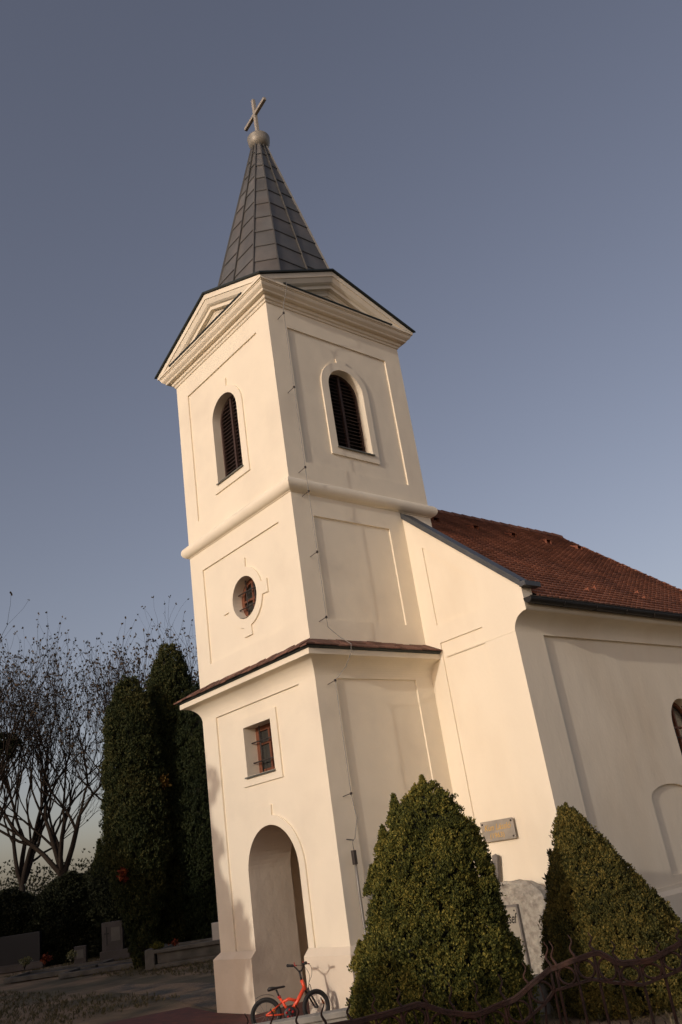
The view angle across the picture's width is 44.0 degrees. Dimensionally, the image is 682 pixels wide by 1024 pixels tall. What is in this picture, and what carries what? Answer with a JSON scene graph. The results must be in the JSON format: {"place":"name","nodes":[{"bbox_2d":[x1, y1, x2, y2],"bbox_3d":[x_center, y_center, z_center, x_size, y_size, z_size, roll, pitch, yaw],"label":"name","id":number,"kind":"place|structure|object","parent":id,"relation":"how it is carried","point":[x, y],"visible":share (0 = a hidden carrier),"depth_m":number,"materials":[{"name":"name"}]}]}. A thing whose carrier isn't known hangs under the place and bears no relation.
{"place":"outdoors","nodes":[
{"label":"outdoors","id":0,"kind":"place"},
{"bbox_2d":[96,983,216,1009],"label":"gravel path","id":1,"kind":"structure","parent":0,"point":[200,994],"depth_m":18.29,"materials":[{"name":"grey gravel"}]},
{"bbox_2d":[104,999,309,1023],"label":"paving","id":2,"kind":"structure","parent":0,"point":[187,1015],"depth_m":13.92,"materials":[{"name":"brick"}]},
{"bbox_2d":[250,961,329,1023],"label":"bicycle","id":3,"kind":"object","parent":2,"relation":"on","point":[289,1011],"visible":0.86,"depth_m":11.74,"materials":[{"name":"orange paint"}]},
{"bbox_2d":[0,956,681,1023],"bbox_3d":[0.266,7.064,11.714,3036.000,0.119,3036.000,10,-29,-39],"label":"ground","id":4,"kind":"structure","parent":0,"point":[83,985],"depth_m":19.92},
{"bbox_2d":[0,887,36,936],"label":"evergreen shrub","id":5,"kind":"object","parent":4,"relation":"on","point":[15,903],"visible":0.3,"depth_m":33.34,"materials":[{"name":"green plant"}]},
{"bbox_2d":[0,931,44,973],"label":"gravestone","id":6,"kind":"object","parent":4,"relation":"on","point":[14,949],"visible":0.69,"depth_m":32.06,"materials":[{"name":"black stone"}]},
{"bbox_2d":[0,847,94,895],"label":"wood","id":7,"kind":"object","parent":4,"relation":"on","point":[30,884],"visible":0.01,"depth_m":48.54,"materials":[{"name":"plant"}]},
{"bbox_2d":[0,591,95,820],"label":"bare tree","id":8,"kind":"object","parent":4,"relation":"on","point":[3,764],"visible":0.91,"depth_m":39.27,"materials":[{"name":"brown plant"}]},
{"bbox_2d":[25,869,92,965],"bbox_3d":[-10.996,16.407,34.358,4.090,3.518,4.189,10,-29,-39],"label":"evergreen shrub","id":9,"kind":"object","parent":4,"relation":"on","point":[60,919],"visible":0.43,"depth_m":32.91,"materials":[{"name":"green plant"}]},
{"bbox_2d":[4,959,113,983],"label":"grave slab","id":10,"kind":"structure","parent":4,"relation":"on","point":[38,974],"depth_m":26.97,"materials":[{"name":"stone"}]},
{"bbox_2d":[18,956,32,969],"bbox_3d":[-10.620,15.140,28.347,0.463,0.397,0.437,10,-29,-39],"label":"bouquet","id":11,"kind":"object","parent":10,"relation":"on","point":[25,960],"visible":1,"depth_m":28.30,"materials":[{"name":"green plant"}]},
{"bbox_2d":[40,952,52,966],"bbox_3d":[-9.532,14.479,27.325,0.416,0.421,0.472,10,-29,-39],"label":"bouquet","id":12,"kind":"object","parent":10,"relation":"on","point":[46,959],"visible":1,"depth_m":27.27,"materials":[{"name":"red plant"}]},
{"bbox_2d":[65,949,77,962],"bbox_3d":[-9.110,15.039,28.570,0.358,0.423,0.457,10,-29,-39],"label":"bouquet","id":13,"kind":"object","parent":10,"relation":"on","point":[71,955],"visible":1,"depth_m":28.56,"materials":[{"name":"green plant"}]},
{"bbox_2d":[0,627,136,891],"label":"bare tree","id":14,"kind":"object","parent":4,"relation":"on","point":[22,870],"visible":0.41,"depth_m":42.90,"materials":[{"name":"brown plant"}]},
{"bbox_2d":[0,612,145,875],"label":"bare tree","id":15,"kind":"object","parent":4,"relation":"on","point":[61,867],"visible":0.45,"depth_m":41.44,"materials":[{"name":"brown plant"}]},
{"bbox_2d":[0,730,22,759],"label":"mistletoe","id":16,"kind":"object","parent":15,"relation":"attached to","point":[12,743],"visible":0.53,"depth_m":40.24,"materials":[{"name":"plant"}]},
{"bbox_2d":[74,945,87,964],"bbox_3d":[-9.393,15.983,30.454,0.440,0.600,0.175,-9,-22,1],"label":"gravestone","id":17,"kind":"object","parent":4,"relation":"on","point":[80,957],"visible":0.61,"depth_m":30.39,"materials":[{"name":"stone"}]},
{"bbox_2d":[59,959,133,978],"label":"grave slab","id":18,"kind":"structure","parent":4,"relation":"on","point":[108,966],"depth_m":25.54,"materials":[{"name":"stone"}]},
{"bbox_2d":[81,855,127,958],"bbox_3d":[-8.952,15.737,34.490,3.962,4.290,3.840,10,-29,-39],"label":"evergreen shrub","id":19,"kind":"object","parent":4,"relation":"on","point":[99,906],"visible":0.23,"depth_m":32.96,"materials":[{"name":"green plant"}]},
{"bbox_2d":[15,616,198,799],"bbox_3d":[-8.404,12.492,38.998,9.176,13.685,13.612,-18,-24,21],"label":"bare tree","id":20,"kind":"object","parent":4,"relation":"on","point":[102,700],"visible":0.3,"depth_m":38.15,"materials":[{"name":"brown plant"}]},
{"bbox_2d":[100,920,130,960],"bbox_3d":[-8.042,15.273,30.104,1.070,1.250,0.320,-9,-22,1],"label":"gravestone","id":21,"kind":"object","parent":4,"relation":"on","point":[113,944],"visible":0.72,"depth_m":30.00,"materials":[{"name":"stone"}]},
{"bbox_2d":[89,674,173,968],"bbox_3d":[-6.524,9.501,26.611,2.427,8.907,2.406,10,-29,-39],"label":"thuja tree","id":22,"kind":"object","parent":4,"relation":"on","point":[133,805],"visible":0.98,"depth_m":26.02,"materials":[{"name":"green plant"}]},
{"bbox_2d":[116,867,128,885],"bbox_3d":[-6.467,10.817,25.081,0.328,0.541,0.356,-22,-26,29],"label":"red creeper","id":23,"kind":"object","parent":22,"relation":"attached to","point":[123,873],"visible":1,"depth_m":25.06,"materials":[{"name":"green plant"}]},
{"bbox_2d":[158,774,171,791],"bbox_3d":[-5.638,8.587,26.747,0.387,0.548,0.490,-19,-25,24],"label":"yellow leaf cluster","id":24,"kind":"object","parent":22,"relation":"hanging from","point":[164,782],"visible":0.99,"depth_m":26.71,"materials":[{"name":"plant"}]},
{"bbox_2d":[98,595,199,704],"bbox_3d":[-6.260,11.112,37.746,7.535,14.600,9.241,10,-29,-39],"label":"bare tree","id":25,"kind":"object","parent":4,"relation":"on","point":[195,681],"visible":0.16,"depth_m":38.65,"materials":[{"name":"brown plant"}]},
{"bbox_2d":[142,641,194,943],"bbox_3d":[-5.757,9.340,28.267,2.686,10.247,2.621,10,-29,-39],"label":"thuja tree","id":26,"kind":"object","parent":4,"relation":"on","point":[168,683],"visible":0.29,"depth_m":28.22,"materials":[{"name":"green plant"}]},
{"bbox_2d":[145,938,220,970],"bbox_3d":[-3.786,12.747,24.662,3.500,0.530,1.640,-9,-22,-1],"label":"grave surround","id":27,"kind":"object","parent":4,"relation":"on","point":[193,951],"visible":0.54,"depth_m":23.96,"materials":[{"name":"stone"}]},
{"bbox_2d":[150,941,163,948],"bbox_3d":[-5.270,12.406,24.174,0.428,0.240,0.588,-4,-23,-13],"label":"grave plant","id":28,"kind":"object","parent":27,"relation":"on","point":[158,945],"visible":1,"depth_m":24.10,"materials":[{"name":"green plant"}]},
{"bbox_2d":[168,938,178,946],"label":"grave flowers","id":29,"kind":"object","parent":27,"relation":"on","point":[174,943],"visible":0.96,"depth_m":24.25,"materials":[{"name":"red plant"}]},
{"bbox_2d":[211,922,219,939],"bbox_3d":[-3.392,12.511,24.700,0.900,0.980,0.440,-9,-22,-1],"label":"gravestone","id":30,"kind":"object","parent":27,"relation":"on","point":[215,930],"visible":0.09,"depth_m":24.70,"materials":[{"name":"white stone"}]},
{"bbox_2d":[168,683,217,939],"bbox_3d":[-4.499,9.843,27.656,2.646,8.487,2.715,10,-29,-39],"label":"thuja tree","id":31,"kind":"object","parent":4,"relation":"on","point":[198,868],"visible":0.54,"depth_m":26.59,"materials":[{"name":"green plant"}]},
{"bbox_2d":[0,956,681,1023],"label":"grass","id":32,"kind":"structure","parent":4,"relation":"on","point":[137,1005],"depth_m":18.48,"materials":[{"name":"green plant"}]},
{"bbox_2d":[244,942,562,1023],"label":"iron fence","id":33,"kind":"object","parent":4,"relation":"on","point":[466,1015],"visible":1,"depth_m":4.95,"materials":[{"name":"black metal"}]},
{"bbox_2d":[255,974,553,1023],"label":"wall","id":34,"kind":"structure","parent":4,"relation":"on","point":[335,1015],"depth_m":10.05,"materials":[{"name":"concrete"}]},
{"bbox_2d":[154,97,681,1013],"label":"church","id":35,"kind":"structure","parent":4,"relation":"on","point":[374,631],"depth_m":14.98,"materials":[{"name":"paint"}]},
{"bbox_2d":[216,395,242,484],"bbox_3d":[-2.184,-1.530,16.862,0.330,1.857,0.934,10,-29,-39],"label":"belfry window","id":36,"kind":"structure","parent":35,"relation":"in","point":[232,454],"depth_m":17.08,"materials":[{"name":"wood"}]},
{"bbox_2d":[238,578,256,618],"bbox_3d":[-1.680,1.576,15.527,0.280,0.800,0.800,10,-29,-39],"label":"round window","id":37,"kind":"structure","parent":35,"relation":"in","point":[249,593],"depth_m":15.69,"materials":[{"name":"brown wood"}]},
{"bbox_2d":[245,723,275,778],"bbox_3d":[-1.311,4.076,14.534,0.350,0.862,0.875,10,-29,-39],"label":"square window","id":38,"kind":"structure","parent":35,"relation":"in","point":[265,753],"depth_m":14.73,"materials":[{"name":"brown wood"}]},
{"bbox_2d":[328,375,375,455],"bbox_3d":[0.087,-1.966,16.778,0.934,1.867,0.330,10,-29,-39],"label":"belfry window","id":39,"kind":"structure","parent":35,"relation":"in","point":[346,414],"depth_m":16.97,"materials":[{"name":"wood"}]},
{"bbox_2d":[480,817,516,841],"bbox_3d":[2.538,5.132,13.617,0.059,0.314,0.696,10,-29,-39],"label":"plaque","id":40,"kind":"object","parent":35,"relation":"attached to","point":[498,830],"depth_m":13.59,"materials":[{"name":"stone"}]},
{"bbox_2d":[671,702,681,753],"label":"arched window","id":41,"kind":"structure","parent":35,"relation":"in","point":[676,712],"depth_m":16.59,"materials":[{"name":"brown wood"}]},
{"bbox_2d":[345,774,544,1023],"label":"conifer bush","id":42,"kind":"object","parent":4,"relation":"on","point":[436,913],"visible":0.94,"depth_m":8.87,"materials":[{"name":"green plant"}]},
{"bbox_2d":[492,854,500,882],"bbox_3d":[2.501,6.375,13.333,0.070,1.830,0.110,10,-18,-39],"label":"gravestone","id":43,"kind":"object","parent":4,"relation":"on","point":[496,859],"visible":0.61,"depth_m":13.47,"materials":[{"name":"grey stone"}]},
{"bbox_2d":[499,879,546,974],"bbox_3d":[2.806,6.186,12.460,0.281,1.411,1.081,10,-29,-39],"label":"memorial stone","id":44,"kind":"object","parent":4,"relation":"on","point":[525,903],"visible":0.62,"depth_m":12.44,"materials":[{"name":"stone"}]},
{"bbox_2d":[537,802,681,1020],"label":"conifer bush","id":45,"kind":"object","parent":4,"relation":"on","point":[601,891],"visible":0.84,"depth_m":10.02,"materials":[{"name":"green plant"}]},
{"bbox_2d":[549,927,681,1023],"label":"iron fence","id":46,"kind":"object","parent":4,"relation":"on","point":[615,961],"visible":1,"depth_m":4.76,"materials":[{"name":"black metal"}]},
{"bbox_2d":[0,0,681,895],"label":"sky","id":47,"kind":"structure","parent":0,"point":[503,178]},
{"bbox_2d":[542,822,565,957],"bbox_3d":[2.886,5.027,10.669,0.793,2.207,0.793,-13,-23,9],"label":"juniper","id":48,"kind":"object","parent":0,"point":[549,852],"depth_m":10.84,"materials":[{"name":"green plant"}]}
]}

